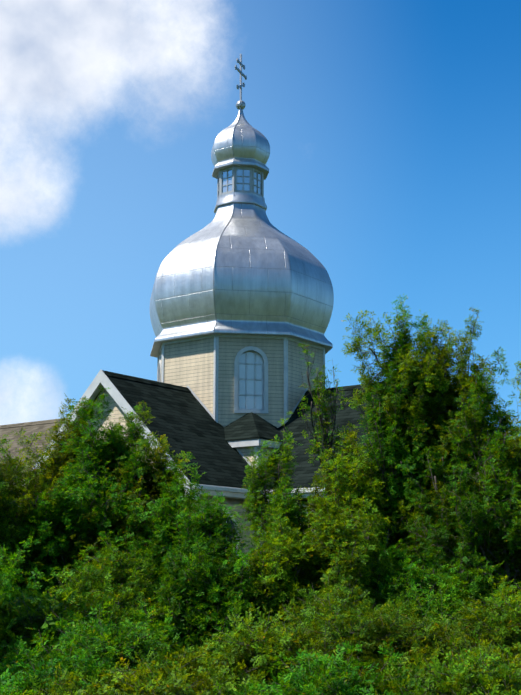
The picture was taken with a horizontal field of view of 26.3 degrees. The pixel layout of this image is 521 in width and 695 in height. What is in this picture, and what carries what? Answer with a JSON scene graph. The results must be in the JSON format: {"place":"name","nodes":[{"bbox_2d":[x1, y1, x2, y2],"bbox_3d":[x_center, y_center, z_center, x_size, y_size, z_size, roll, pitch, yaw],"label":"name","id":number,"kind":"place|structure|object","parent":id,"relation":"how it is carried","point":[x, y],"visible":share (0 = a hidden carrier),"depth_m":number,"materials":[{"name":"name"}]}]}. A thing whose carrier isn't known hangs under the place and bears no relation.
{"place":"outdoors","nodes":[
{"label":"outdoors","id":0,"kind":"place"},
{"bbox_2d":[0,681,84,694],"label":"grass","id":1,"kind":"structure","parent":0,"point":[36,688],"depth_m":6.24,"materials":[{"name":"green plant"}]},
{"bbox_2d":[0,54,518,587],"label":"church","id":2,"kind":"structure","parent":0,"point":[242,302],"depth_m":34.19,"materials":[{"name":"metal"}]},
{"bbox_2d":[0,0,520,435],"label":"sky","id":3,"kind":"structure","parent":0,"point":[391,128],"materials":[{"name":"blue"}]},
{"label":"ground","id":4,"kind":"structure","parent":0,"visible":0},
{"bbox_2d":[0,434,9,571],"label":"tree","id":5,"kind":"object","parent":4,"relation":"on","point":[3,441],"visible":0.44,"depth_m":12.90,"materials":[{"name":"green plant"}]},
{"bbox_2d":[0,536,53,626],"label":"tree","id":6,"kind":"object","parent":4,"relation":"on","point":[7,584],"visible":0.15,"depth_m":11.80,"materials":[{"name":"green plant"}]},
{"bbox_2d":[0,427,71,601],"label":"tree","id":7,"kind":"object","parent":4,"relation":"on","point":[9,514],"visible":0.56,"depth_m":12.97,"materials":[{"name":"green plant"}]},
{"bbox_2d":[0,587,102,671],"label":"bush","id":8,"kind":"object","parent":4,"relation":"on","point":[16,619],"visible":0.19,"depth_m":9.15,"materials":[{"name":"green plant"}]},
{"bbox_2d":[2,393,101,590],"bbox_3d":[-2.753,2.539,14.237,1.606,3.881,2.560,-8,-14,35],"label":"tree","id":9,"kind":"object","parent":4,"relation":"on","point":[61,459],"visible":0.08,"depth_m":14.38,"materials":[{"name":"green plant"}]},
{"bbox_2d":[0,635,114,694],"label":"bush","id":10,"kind":"object","parent":4,"relation":"on","point":[19,678],"visible":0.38,"depth_m":7.19,"materials":[{"name":"green plant"}]},
{"bbox_2d":[10,386,175,606],"bbox_3d":[-1.995,2.390,13.635,2.026,3.946,2.614,-8,-14,35],"label":"tree","id":11,"kind":"object","parent":4,"relation":"on","point":[82,493],"visible":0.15,"depth_m":13.18,"materials":[{"name":"green plant"}]},
{"bbox_2d":[0,597,194,691],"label":"bush","id":12,"kind":"object","parent":4,"relation":"on","point":[101,644],"visible":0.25,"depth_m":8.20,"materials":[{"name":"green plant"}]},
{"bbox_2d":[34,534,178,657],"bbox_3d":[-1.522,2.978,11.573,1.986,1.992,2.880,-8,-14,35],"label":"bush","id":13,"kind":"object","parent":4,"relation":"on","point":[107,583],"visible":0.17,"depth_m":11.45,"materials":[{"name":"green plant"}]},
{"bbox_2d":[63,433,188,618],"bbox_3d":[-1.355,2.620,13.226,1.614,3.322,1.833,-8,-14,35],"label":"tree","id":14,"kind":"object","parent":4,"relation":"on","point":[154,485],"visible":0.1,"depth_m":13.34,"materials":[{"name":"green plant"}]},
{"bbox_2d":[4,644,260,694],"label":"bush","id":15,"kind":"object","parent":4,"relation":"on","point":[160,681],"visible":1,"depth_m":6.87,"materials":[{"name":"green plant"}]},
{"bbox_2d":[93,401,190,510],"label":"tree","id":16,"kind":"object","parent":4,"relation":"on","point":[148,455],"visible":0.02,"depth_m":13.79,"materials":[{"name":"green plant"}]},
{"bbox_2d":[79,451,210,615],"bbox_3d":[-1.243,2.707,12.874,1.701,3.015,1.353,2,-12,-10],"label":"tree","id":17,"kind":"object","parent":4,"relation":"on","point":[156,538],"visible":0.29,"depth_m":12.75,"materials":[{"name":"green plant"}]},
{"bbox_2d":[151,489,248,651],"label":"tree","id":18,"kind":"object","parent":4,"relation":"on","point":[209,521],"visible":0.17,"depth_m":12.24,"materials":[{"name":"green plant"}]},
{"bbox_2d":[147,531,273,661],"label":"tree","id":19,"kind":"object","parent":4,"relation":"on","point":[198,612],"visible":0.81,"depth_m":11.59,"materials":[{"name":"green plant"}]},
{"bbox_2d":[151,599,352,694],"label":"bush","id":20,"kind":"object","parent":4,"relation":"on","point":[246,656],"visible":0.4,"depth_m":8.13,"materials":[{"name":"green plant"}]},
{"bbox_2d":[240,543,297,633],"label":"tree","id":21,"kind":"object","parent":4,"relation":"on","point":[264,546],"visible":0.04,"depth_m":11.90,"materials":[{"name":"green plant"}]},
{"bbox_2d":[232,411,316,555],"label":"tree","id":22,"kind":"object","parent":4,"relation":"on","point":[259,502],"visible":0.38,"depth_m":13.34,"materials":[{"name":"green plant"}]},
{"bbox_2d":[266,484,317,553],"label":"tree","id":23,"kind":"object","parent":4,"relation":"on","point":[287,510],"visible":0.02,"depth_m":12.67,"materials":[{"name":"green plant"}]},
{"bbox_2d":[212,640,423,694],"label":"bush","id":24,"kind":"object","parent":4,"relation":"on","point":[323,678],"visible":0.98,"depth_m":7.10,"materials":[{"name":"green plant"}]},
{"bbox_2d":[240,490,399,636],"bbox_3d":[0.574,2.752,11.779,1.784,2.491,1.522,-8,-14,35],"label":"tree","id":25,"kind":"object","parent":4,"relation":"on","point":[332,557],"visible":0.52,"depth_m":11.69,"materials":[{"name":"green plant"}]},
{"bbox_2d":[297,342,363,494],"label":"tree","id":26,"kind":"object","parent":4,"relation":"on","point":[327,439],"visible":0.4,"depth_m":15.03,"materials":[{"name":"green plant"}]},
{"bbox_2d":[303,430,411,582],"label":"tree","id":27,"kind":"object","parent":4,"relation":"on","point":[354,481],"visible":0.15,"depth_m":12.99,"materials":[{"name":"green plant"}]},
{"bbox_2d":[305,421,416,572],"bbox_3d":[1.221,2.664,13.673,1.668,3.436,1.535,-8,-14,35],"label":"tree","id":28,"kind":"object","parent":4,"relation":"on","point":[352,437],"visible":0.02,"depth_m":13.51,"materials":[{"name":"green plant"}]},
{"bbox_2d":[250,570,494,680],"bbox_3d":[0.797,2.612,8.892,2.288,1.642,2.168,-8,-14,35],"label":"bush","id":29,"kind":"object","parent":4,"relation":"on","point":[364,625],"visible":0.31,"depth_m":8.76,"materials":[{"name":"green plant"}]},
{"bbox_2d":[358,294,447,573],"bbox_3d":[1.740,1.800,13.715,1.245,5.122,1.254,-8,-14,35],"label":"tree","id":30,"kind":"object","parent":4,"relation":"on","point":[394,477],"visible":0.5,"depth_m":13.61,"materials":[{"name":"green plant"}]},
{"bbox_2d":[346,539,459,626],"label":"tree","id":31,"kind":"object","parent":4,"relation":"on","point":[373,584],"visible":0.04,"depth_m":11.70,"materials":[{"name":"green plant"}]},
{"bbox_2d":[330,599,520,688],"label":"bush","id":32,"kind":"object","parent":4,"relation":"on","point":[486,646],"visible":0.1,"depth_m":8.52,"materials":[{"name":"green plant"}]},
{"bbox_2d":[341,307,518,511],"bbox_3d":[2.214,1.933,14.009,2.123,5.002,2.024,-8,-14,35],"label":"tree","id":33,"kind":"object","parent":4,"relation":"on","point":[429,349],"visible":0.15,"depth_m":13.89,"materials":[{"name":"green plant"}]},
{"bbox_2d":[346,630,520,694],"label":"bush","id":34,"kind":"object","parent":4,"relation":"on","point":[470,677],"visible":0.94,"depth_m":7.08,"materials":[{"name":"green plant"}]},
{"bbox_2d":[371,543,519,630],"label":"bush","id":35,"kind":"object","parent":4,"relation":"on","point":[460,586],"visible":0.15,"depth_m":11.46,"materials":[{"name":"green plant"}]},
{"bbox_2d":[416,322,496,520],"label":"tree","id":36,"kind":"object","parent":4,"relation":"on","point":[443,364],"visible":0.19,"depth_m":14.04,"materials":[{"name":"green plant"}]},
{"bbox_2d":[395,336,520,615],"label":"tree","id":37,"kind":"object","parent":4,"relation":"on","point":[445,403],"visible":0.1,"depth_m":13.54,"materials":[{"name":"green plant"}]},
{"bbox_2d":[397,347,520,613],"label":"tree","id":38,"kind":"object","parent":4,"relation":"on","point":[434,535],"visible":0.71,"depth_m":12.33,"materials":[{"name":"green plant"}]},
{"bbox_2d":[429,361,520,623],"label":"tree","id":39,"kind":"object","parent":4,"relation":"on","point":[515,452],"visible":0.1,"depth_m":12.45,"materials":[{"name":"green plant"}]},
{"bbox_2d":[439,574,520,667],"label":"bush","id":40,"kind":"object","parent":4,"relation":"on","point":[508,620],"visible":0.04,"depth_m":9.10,"materials":[{"name":"green plant"}]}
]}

